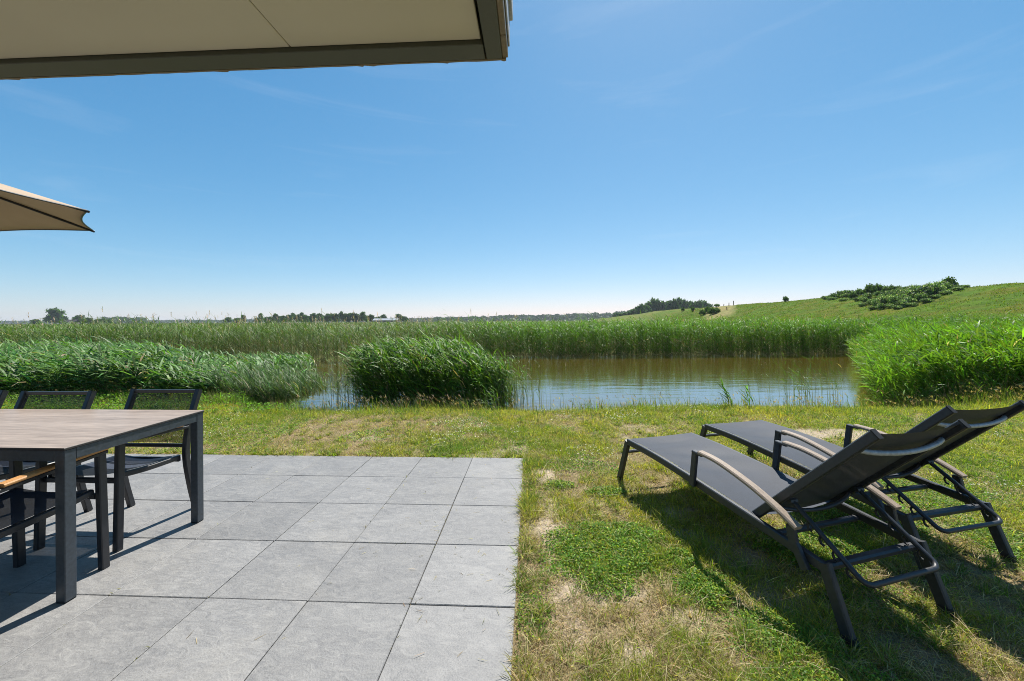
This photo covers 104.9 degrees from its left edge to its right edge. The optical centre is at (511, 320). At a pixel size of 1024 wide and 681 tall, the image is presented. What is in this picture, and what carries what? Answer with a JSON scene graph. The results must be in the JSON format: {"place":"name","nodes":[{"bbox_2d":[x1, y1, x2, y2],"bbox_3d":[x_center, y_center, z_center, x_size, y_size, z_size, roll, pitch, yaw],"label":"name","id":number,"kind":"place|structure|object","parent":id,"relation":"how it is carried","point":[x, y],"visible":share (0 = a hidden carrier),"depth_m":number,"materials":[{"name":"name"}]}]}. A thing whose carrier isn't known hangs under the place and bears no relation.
{"place":"outdoors","nodes":[
{"label":"outdoors","id":0,"kind":"place"},
{"bbox_2d":[61,320,81,323],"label":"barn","id":1,"kind":"structure","parent":0,"point":[70,322],"depth_m":401.76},
{"bbox_2d":[0,0,512,79],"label":"awning","id":2,"kind":"structure","parent":0,"point":[60,38],"depth_m":1.62,"materials":[{"name":"fabric"}]},
{"bbox_2d":[0,454,522,680],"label":"terrace paving","id":3,"kind":"structure","parent":0,"point":[239,577],"depth_m":2.04,"materials":[{"name":"grey tile"}]},
{"bbox_2d":[0,390,8,408],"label":"garden chair","id":4,"kind":"object","parent":3,"relation":"on","point":[3,394],"visible":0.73,"depth_m":2.86,"materials":[{"name":"black metal"}]},
{"bbox_2d":[0,183,94,232],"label":"parasol","id":5,"kind":"object","parent":3,"relation":"on","point":[21,210],"visible":1,"depth_m":3.73,"materials":[{"name":"fabric"}]},
{"bbox_2d":[0,391,96,511],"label":"garden chair","id":6,"kind":"object","parent":3,"relation":"on","point":[25,400],"visible":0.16,"depth_m":2.81,"materials":[{"name":"black metal"}]},
{"bbox_2d":[0,448,109,569],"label":"garden chair","id":7,"kind":"object","parent":3,"relation":"on","point":[19,504],"visible":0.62,"depth_m":2.09,"materials":[{"name":"black metal"}]},
{"bbox_2d":[0,409,203,603],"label":"dining table","id":8,"kind":"object","parent":3,"relation":"on","point":[63,439],"visible":1,"depth_m":2.13,"materials":[{"name":"laminate"}]},
{"bbox_2d":[33,389,201,551],"bbox_3d":[-2.546,0.925,2.604,0.536,0.856,0.607,0,0,3],"label":"garden chair","id":9,"kind":"object","parent":3,"relation":"on","point":[120,464],"visible":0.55,"depth_m":2.71,"materials":[{"name":"black metal"}]},
{"bbox_2d":[372,318,399,321],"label":"barn","id":10,"kind":"structure","parent":0,"point":[382,320],"depth_m":356.92,"materials":[{"name":"white"}]},
{"bbox_2d":[0,0,1023,323],"label":"sky","id":11,"kind":"structure","parent":0,"point":[621,155],"materials":[{"name":"blue"}]},
{"bbox_2d":[0,320,1023,680],"bbox_3d":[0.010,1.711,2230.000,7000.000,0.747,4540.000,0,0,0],"label":"ground","id":12,"kind":"structure","parent":0,"point":[643,588],"depth_m":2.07,"materials":[{"name":"green plant"}]},
{"bbox_2d":[30,319,41,323],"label":"tree","id":13,"kind":"object","parent":12,"relation":"on","point":[33,321],"visible":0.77,"depth_m":418.38,"materials":[{"name":"green plant"}]},
{"bbox_2d":[39,307,66,323],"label":"tree","id":14,"kind":"object","parent":12,"relation":"on","point":[56,313],"visible":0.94,"depth_m":417.18,"materials":[{"name":"green plant"}]},
{"bbox_2d":[71,315,84,320],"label":"tree","id":15,"kind":"object","parent":12,"relation":"on","point":[78,317],"visible":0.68,"depth_m":417.75,"materials":[{"name":"green plant"}]},
{"bbox_2d":[82,317,93,323],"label":"tree","id":16,"kind":"object","parent":12,"relation":"on","point":[90,320],"visible":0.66,"depth_m":409.20,"materials":[{"name":"green plant"}]},
{"bbox_2d":[1,388,316,413],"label":"lush weeds","id":17,"kind":"object","parent":12,"relation":"on","point":[243,399],"visible":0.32,"depth_m":6.41,"materials":[{"name":"green plant"}]},
{"bbox_2d":[0,334,332,404],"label":"reed bed","id":18,"kind":"object","parent":12,"relation":"on","point":[71,365],"visible":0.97,"depth_m":7.30,"materials":[{"name":"green plant"}]},
{"bbox_2d":[223,317,231,322],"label":"tree","id":19,"kind":"object","parent":12,"relation":"on","point":[228,318],"visible":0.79,"depth_m":423.58,"materials":[{"name":"green plant"}]},
{"bbox_2d":[5,321,485,324],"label":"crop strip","id":20,"kind":"object","parent":12,"relation":"on","point":[287,322],"visible":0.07,"depth_m":209.32,"materials":[{"name":"green plant"}]},
{"bbox_2d":[257,313,262,321],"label":"tree","id":21,"kind":"object","parent":12,"relation":"on","point":[259,314],"visible":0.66,"depth_m":413.79,"materials":[{"name":"green plant"}]},
{"bbox_2d":[285,315,292,321],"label":"tree","id":22,"kind":"object","parent":12,"relation":"on","point":[290,317],"visible":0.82,"depth_m":379.13,"materials":[{"name":"green plant"}]},
{"bbox_2d":[293,314,300,322],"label":"tree","id":23,"kind":"object","parent":12,"relation":"on","point":[299,317],"visible":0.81,"depth_m":380.67,"materials":[{"name":"green plant"}]},
{"bbox_2d":[300,315,309,321],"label":"tree","id":24,"kind":"object","parent":12,"relation":"on","point":[306,318],"visible":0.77,"depth_m":381.37,"materials":[{"name":"green plant"}]},
{"bbox_2d":[0,311,625,323],"bbox_3d":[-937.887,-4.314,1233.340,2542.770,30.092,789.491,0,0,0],"label":"distant woods","id":25,"kind":"object","parent":12,"relation":"on","point":[582,317],"visible":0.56,"depth_m":1025.91,"materials":[{"name":"green plant"}]},
{"bbox_2d":[309,313,317,322],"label":"tree","id":26,"kind":"object","parent":12,"relation":"on","point":[314,315],"visible":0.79,"depth_m":375.83,"materials":[{"name":"green plant"}]},
{"bbox_2d":[316,313,323,321],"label":"tree","id":27,"kind":"object","parent":12,"relation":"on","point":[320,317],"visible":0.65,"depth_m":405.08,"materials":[{"name":"green plant"}]},
{"bbox_2d":[323,313,329,321],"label":"tree","id":28,"kind":"object","parent":12,"relation":"on","point":[326,318],"visible":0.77,"depth_m":404.17,"materials":[{"name":"green plant"}]},
{"bbox_2d":[331,313,339,321],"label":"tree","id":29,"kind":"object","parent":12,"relation":"on","point":[335,317],"visible":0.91,"depth_m":381.61,"materials":[{"name":"green plant"}]},
{"bbox_2d":[345,313,350,321],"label":"tree","id":30,"kind":"object","parent":12,"relation":"on","point":[348,317],"visible":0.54,"depth_m":392.52,"materials":[{"name":"green plant"}]},
{"bbox_2d":[349,312,357,321],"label":"tree","id":31,"kind":"object","parent":12,"relation":"on","point":[353,314],"visible":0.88,"depth_m":388.80,"materials":[{"name":"green plant"}]},
{"bbox_2d":[358,311,366,321],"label":"tree","id":32,"kind":"object","parent":12,"relation":"on","point":[362,315],"visible":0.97,"depth_m":374.42,"materials":[{"name":"green plant"}]},
{"bbox_2d":[367,314,374,321],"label":"tree","id":33,"kind":"object","parent":12,"relation":"on","point":[371,317],"visible":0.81,"depth_m":381.81,"materials":[{"name":"green plant"}]},
{"bbox_2d":[402,316,408,321],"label":"tree","id":34,"kind":"object","parent":12,"relation":"on","point":[405,318],"visible":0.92,"depth_m":410.00,"materials":[{"name":"green plant"}]},
{"bbox_2d":[335,325,518,408],"bbox_3d":[-1.667,0.971,7.757,3.619,1.869,2.566,0,0,0],"label":"reed clump","id":35,"kind":"object","parent":12,"relation":"on","point":[444,364],"visible":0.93,"depth_m":7.20,"materials":[{"name":"green plant"}]},
{"bbox_2d":[12,306,843,353],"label":"reed plumes","id":36,"kind":"object","parent":12,"relation":"on","point":[287,323],"visible":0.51,"depth_m":20.38,"materials":[{"name":"beige plant"}]},
{"bbox_2d":[0,313,1021,348],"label":"reed marsh","id":37,"kind":"structure","parent":12,"relation":"on","point":[394,323],"depth_m":24.95,"materials":[{"name":"green plant"}]},
{"bbox_2d":[0,381,1023,421],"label":"bank grass","id":38,"kind":"structure","parent":12,"relation":"on","point":[987,400],"depth_m":6.12,"materials":[{"name":"green plant"}]},
{"bbox_2d":[99,399,1023,680],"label":"clover","id":39,"kind":"object","parent":12,"relation":"on","point":[611,535],"depth_m":2.20,"materials":[{"name":"green plant"}]},
{"bbox_2d":[125,412,1023,680],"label":"loose straw","id":40,"kind":"object","parent":12,"relation":"on","point":[551,601],"visible":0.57,"depth_m":1.95,"materials":[{"name":"beige plant"}]},
{"bbox_2d":[301,346,848,362],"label":"dead stalks","id":41,"kind":"object","parent":12,"relation":"on","point":[606,353],"visible":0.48,"depth_m":18.05,"materials":[{"name":"beige plant"}]},
{"bbox_2d":[626,308,636,314],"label":"tree","id":42,"kind":"object","parent":12,"relation":"on","point":[631,311],"visible":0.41,"depth_m":333.99,"materials":[{"name":"green plant"}]},
{"bbox_2d":[636,303,647,313],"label":"tree","id":43,"kind":"object","parent":12,"relation":"on","point":[641,307],"visible":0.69,"depth_m":329.51,"materials":[{"name":"green plant"}]},
{"bbox_2d":[644,303,651,312],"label":"tree","id":44,"kind":"object","parent":12,"relation":"on","point":[647,307],"visible":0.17,"depth_m":338.49,"materials":[{"name":"green plant"}]},
{"bbox_2d":[644,301,655,311],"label":"tree","id":45,"kind":"object","parent":12,"relation":"on","point":[650,305],"visible":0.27,"depth_m":359.40,"materials":[{"name":"green plant"}]},
{"bbox_2d":[650,298,656,309],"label":"tree","id":46,"kind":"object","parent":12,"relation":"on","point":[653,302],"visible":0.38,"depth_m":361.33,"materials":[{"name":"green plant"}]},
{"bbox_2d":[655,298,659,310],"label":"tree","id":47,"kind":"object","parent":12,"relation":"on","point":[657,305],"visible":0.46,"depth_m":362.67,"materials":[{"name":"green plant"}]},
{"bbox_2d":[656,300,666,310],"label":"tree","id":48,"kind":"object","parent":12,"relation":"on","point":[662,305],"visible":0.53,"depth_m":361.90,"materials":[{"name":"green plant"}]},
{"bbox_2d":[665,301,674,309],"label":"tree","id":49,"kind":"object","parent":12,"relation":"on","point":[668,306],"visible":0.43,"depth_m":331.40,"materials":[{"name":"green plant"}]},
{"bbox_2d":[669,298,680,309],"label":"tree","id":50,"kind":"object","parent":12,"relation":"on","point":[674,302],"visible":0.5,"depth_m":330.15,"materials":[{"name":"green plant"}]},
{"bbox_2d":[341,370,1013,409],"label":"young reeds","id":51,"kind":"object","parent":12,"relation":"on","point":[896,392],"visible":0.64,"depth_m":6.68,"materials":[{"name":"green plant"}]},
{"bbox_2d":[677,297,682,307],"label":"tree","id":52,"kind":"object","parent":12,"relation":"on","point":[679,300],"visible":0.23,"depth_m":366.05,"materials":[{"name":"green plant"}]},
{"bbox_2d":[679,299,687,308],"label":"tree","id":53,"kind":"object","parent":12,"relation":"on","point":[683,303],"visible":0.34,"depth_m":358.02,"materials":[{"name":"green plant"}]},
{"bbox_2d":[684,300,692,308],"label":"tree","id":54,"kind":"object","parent":12,"relation":"on","point":[686,306],"visible":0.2,"depth_m":353.18,"materials":[{"name":"green plant"}]},
{"bbox_2d":[688,301,697,308],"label":"tree","id":55,"kind":"object","parent":12,"relation":"on","point":[693,304],"visible":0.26,"depth_m":331.08,"materials":[{"name":"green plant"}]},
{"bbox_2d":[695,299,703,307],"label":"tree","id":56,"kind":"object","parent":12,"relation":"on","point":[699,304],"visible":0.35,"depth_m":328.69,"materials":[{"name":"green plant"}]},
{"bbox_2d":[702,300,709,307],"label":"tree","id":57,"kind":"object","parent":12,"relation":"on","point":[705,304],"visible":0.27,"depth_m":349.52,"materials":[{"name":"green plant"}]},
{"bbox_2d":[716,378,731,404],"bbox_3d":[3.224,1.108,6.045,0.318,0.521,0.199,0,0,-39],"label":"reed plant","id":58,"kind":"object","parent":12,"relation":"on","point":[726,394],"visible":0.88,"depth_m":6.04,"materials":[{"name":"green plant"}]},
{"bbox_2d":[738,385,753,404],"bbox_3d":[3.601,1.186,6.146,0.274,0.469,0.254,0,0,-32],"label":"reed plant","id":59,"kind":"object","parent":12,"relation":"on","point":[748,400],"visible":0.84,"depth_m":6.13,"materials":[{"name":"green plant"}]},
{"bbox_2d":[617,419,971,647],"bbox_3d":[1.448,0.882,2.518,0.706,0.902,1.885,0,0,-16],"label":"sun lounger","id":60,"kind":"object","parent":12,"relation":"on","point":[758,490],"visible":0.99,"depth_m":1.95,"materials":[{"name":"fabric"}]},
{"bbox_2d":[789,368,807,406],"bbox_3d":[4.904,1.274,6.765,0.326,0.937,0.218,0,0,-20],"label":"reed plant","id":61,"kind":"object","parent":12,"relation":"on","point":[797,388],"visible":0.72,"depth_m":6.81,"materials":[{"name":"green plant"}]},
{"bbox_2d":[596,283,1023,322],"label":"dike","id":62,"kind":"structure","parent":12,"relation":"on","point":[732,310],"depth_m":47.73,"materials":[{"name":"green plant"}]},
{"bbox_2d":[698,309,705,314],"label":"shrub","id":63,"kind":"object","parent":62,"relation":"on","point":[702,312],"visible":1,"depth_m":106.07,"materials":[{"name":"green plant"}]},
{"bbox_2d":[707,307,717,314],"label":"shrub","id":64,"kind":"object","parent":62,"relation":"on","point":[711,311],"visible":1,"depth_m":100.90,"materials":[{"name":"green plant"}]},
{"bbox_2d":[827,296,837,300],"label":"shrub","id":65,"kind":"object","parent":62,"relation":"on","point":[832,298],"visible":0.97,"depth_m":67.13,"materials":[{"name":"green plant"}]},
{"bbox_2d":[829,293,839,297],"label":"shrub","id":66,"kind":"object","parent":62,"relation":"on","point":[834,295],"visible":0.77,"depth_m":69.94,"materials":[{"name":"green plant"}]},
{"bbox_2d":[665,282,1023,320],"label":"dike grass","id":67,"kind":"structure","parent":62,"relation":"on","point":[844,314],"depth_m":54.09,"materials":[{"name":"green plant"}]},
{"bbox_2d":[848,292,858,298],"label":"shrub","id":68,"kind":"object","parent":62,"relation":"on","point":[852,295],"visible":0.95,"depth_m":62.54,"materials":[{"name":"green plant"}]},
{"bbox_2d":[859,297,867,301],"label":"shrub","id":69,"kind":"object","parent":62,"relation":"on","point":[863,299],"visible":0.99,"depth_m":57.32,"materials":[{"name":"green plant"}]},
{"bbox_2d":[858,302,868,305],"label":"shrub","id":70,"kind":"object","parent":62,"relation":"on","point":[861,304],"visible":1,"depth_m":55.47,"materials":[{"name":"green plant"}]},
{"bbox_2d":[862,283,872,293],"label":"shrub","id":71,"kind":"object","parent":62,"relation":"on","point":[866,290],"visible":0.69,"depth_m":64.57,"materials":[{"name":"green plant"}]},
{"bbox_2d":[862,292,872,297],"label":"shrub","id":72,"kind":"object","parent":62,"relation":"on","point":[868,295],"visible":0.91,"depth_m":59.20,"materials":[{"name":"green plant"}]},
{"bbox_2d":[869,283,882,292],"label":"shrub","id":73,"kind":"object","parent":62,"relation":"on","point":[874,288],"visible":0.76,"depth_m":63.02,"materials":[{"name":"green plant"}]},
{"bbox_2d":[870,297,885,306],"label":"shrub","id":74,"kind":"object","parent":62,"relation":"on","point":[874,302],"visible":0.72,"depth_m":52.20,"materials":[{"name":"green plant"}]},
{"bbox_2d":[872,291,883,295],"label":"shrub","id":75,"kind":"object","parent":62,"relation":"on","point":[876,293],"visible":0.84,"depth_m":58.60,"materials":[{"name":"green plant"}]},
{"bbox_2d":[875,303,886,308],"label":"shrub","id":76,"kind":"object","parent":62,"relation":"on","point":[880,305],"visible":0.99,"depth_m":50.09,"materials":[{"name":"green plant"}]},
{"bbox_2d":[879,295,893,303],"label":"shrub","id":77,"kind":"object","parent":62,"relation":"on","point":[884,297],"visible":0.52,"depth_m":51.84,"materials":[{"name":"green plant"}]},
{"bbox_2d":[882,285,890,292],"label":"shrub","id":78,"kind":"object","parent":62,"relation":"on","point":[884,288],"visible":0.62,"depth_m":61.41,"materials":[{"name":"green plant"}]},
{"bbox_2d":[884,303,894,307],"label":"shrub","id":79,"kind":"object","parent":62,"relation":"on","point":[889,305],"visible":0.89,"depth_m":49.28,"materials":[{"name":"green plant"}]},
{"bbox_2d":[887,293,904,304],"bbox_3d":[49.116,-2.703,50.118,2.237,1.843,2.264,0,0,-41],"label":"shrub","id":80,"kind":"object","parent":62,"relation":"on","point":[893,298],"visible":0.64,"depth_m":50.13,"materials":[{"name":"green plant"}]},
{"bbox_2d":[891,285,901,289],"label":"shrub","id":81,"kind":"object","parent":62,"relation":"on","point":[895,287],"visible":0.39,"depth_m":59.72,"materials":[{"name":"green plant"}]},
{"bbox_2d":[891,305,902,308],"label":"shrub","id":82,"kind":"object","parent":62,"relation":"on","point":[896,307],"visible":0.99,"depth_m":47.41,"materials":[{"name":"green plant"}]},
{"bbox_2d":[894,300,907,306],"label":"shrub","id":83,"kind":"object","parent":62,"relation":"on","point":[903,303],"visible":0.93,"depth_m":47.54,"materials":[{"name":"green plant"}]},
{"bbox_2d":[898,289,916,297],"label":"shrub","id":84,"kind":"object","parent":62,"relation":"on","point":[903,293],"visible":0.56,"depth_m":49.46,"materials":[{"name":"green plant"}]},
{"bbox_2d":[901,296,918,302],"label":"shrub","id":85,"kind":"object","parent":62,"relation":"on","point":[910,299],"visible":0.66,"depth_m":47.85,"materials":[{"name":"green plant"}]},
{"bbox_2d":[907,302,918,306],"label":"shrub","id":86,"kind":"object","parent":62,"relation":"on","point":[912,304],"visible":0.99,"depth_m":46.59,"materials":[{"name":"green plant"}]},
{"bbox_2d":[905,285,925,295],"bbox_3d":[50.752,-3.444,49.425,2.394,1.940,2.507,0,0,8],"label":"shrub","id":87,"kind":"object","parent":62,"relation":"on","point":[918,288],"visible":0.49,"depth_m":49.13,"materials":[{"name":"green plant"}]},
{"bbox_2d":[913,292,928,299],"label":"shrub","id":88,"kind":"object","parent":62,"relation":"on","point":[921,296],"visible":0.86,"depth_m":47.79,"materials":[{"name":"green plant"}]},
{"bbox_2d":[911,284,935,295],"bbox_3d":[51.209,-3.657,49.143,2.548,1.910,2.517,0,0,-45],"label":"shrub","id":89,"kind":"object","parent":62,"relation":"on","point":[929,290],"visible":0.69,"depth_m":48.30,"materials":[{"name":"green plant"}]},
{"bbox_2d":[919,298,934,302],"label":"shrub","id":90,"kind":"object","parent":62,"relation":"on","point":[925,300],"visible":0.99,"depth_m":46.35,"materials":[{"name":"green plant"}]},
{"bbox_2d":[929,294,940,297],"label":"shrub","id":91,"kind":"object","parent":62,"relation":"on","point":[935,295],"visible":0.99,"depth_m":46.90,"materials":[{"name":"green plant"}]},
{"bbox_2d":[924,282,948,292],"bbox_3d":[53.128,-4.037,49.396,2.543,1.816,2.574,0,0,32],"label":"shrub","id":92,"kind":"object","parent":62,"relation":"on","point":[937,284],"visible":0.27,"depth_m":48.93,"materials":[{"name":"green plant"}]},
{"bbox_2d":[932,286,945,293],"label":"shrub","id":93,"kind":"object","parent":62,"relation":"on","point":[938,289],"visible":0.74,"depth_m":48.48,"materials":[{"name":"green plant"}]},
{"bbox_2d":[933,280,953,288],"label":"shrub","id":94,"kind":"object","parent":62,"relation":"on","point":[948,284],"visible":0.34,"depth_m":50.84,"materials":[{"name":"green plant"}]},
{"bbox_2d":[938,290,952,294],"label":"shrub","id":95,"kind":"object","parent":62,"relation":"on","point":[946,292],"visible":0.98,"depth_m":46.99,"materials":[{"name":"green plant"}]},
{"bbox_2d":[939,276,958,284],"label":"shrub","id":96,"kind":"object","parent":62,"relation":"on","point":[948,279],"visible":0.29,"depth_m":51.56,"materials":[{"name":"green plant"}]},
{"bbox_2d":[949,286,964,290],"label":"shrub","id":97,"kind":"object","parent":62,"relation":"on","point":[956,288],"visible":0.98,"depth_m":47.58,"materials":[{"name":"green plant"}]},
{"bbox_2d":[700,400,1023,577],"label":"sun lounger","id":98,"kind":"object","parent":12,"relation":"on","point":[756,434],"visible":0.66,"depth_m":2.37,"materials":[{"name":"black fabric"}]},
{"bbox_2d":[841,315,1023,406],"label":"reed bed","id":99,"kind":"object","parent":12,"relation":"on","point":[946,353],"visible":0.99,"depth_m":7.23,"materials":[{"name":"green plant"}]},
{"bbox_2d":[145,417,1019,678],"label":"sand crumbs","id":100,"kind":"object","parent":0,"point":[696,537],"visible":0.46,"depth_m":2.03,"materials":[{"name":"beige sand"}]},
{"bbox_2d":[269,352,911,410],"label":"water","id":101,"kind":"structure","parent":0,"point":[697,377],"depth_m":10.79,"materials":[{"name":"blue liquid"}]},
{"bbox_2d":[0,307,1023,362],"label":"reed belt","id":102,"kind":"object","parent":101,"relation":"in","point":[797,334],"visible":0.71,"depth_m":17.63,"materials":[{"name":"green plant"}]},
{"bbox_2d":[292,338,906,410],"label":"sparse reeds","id":103,"kind":"object","parent":101,"relation":"in","point":[515,391],"visible":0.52,"depth_m":7.66,"materials":[{"name":"green plant"}]}
]}

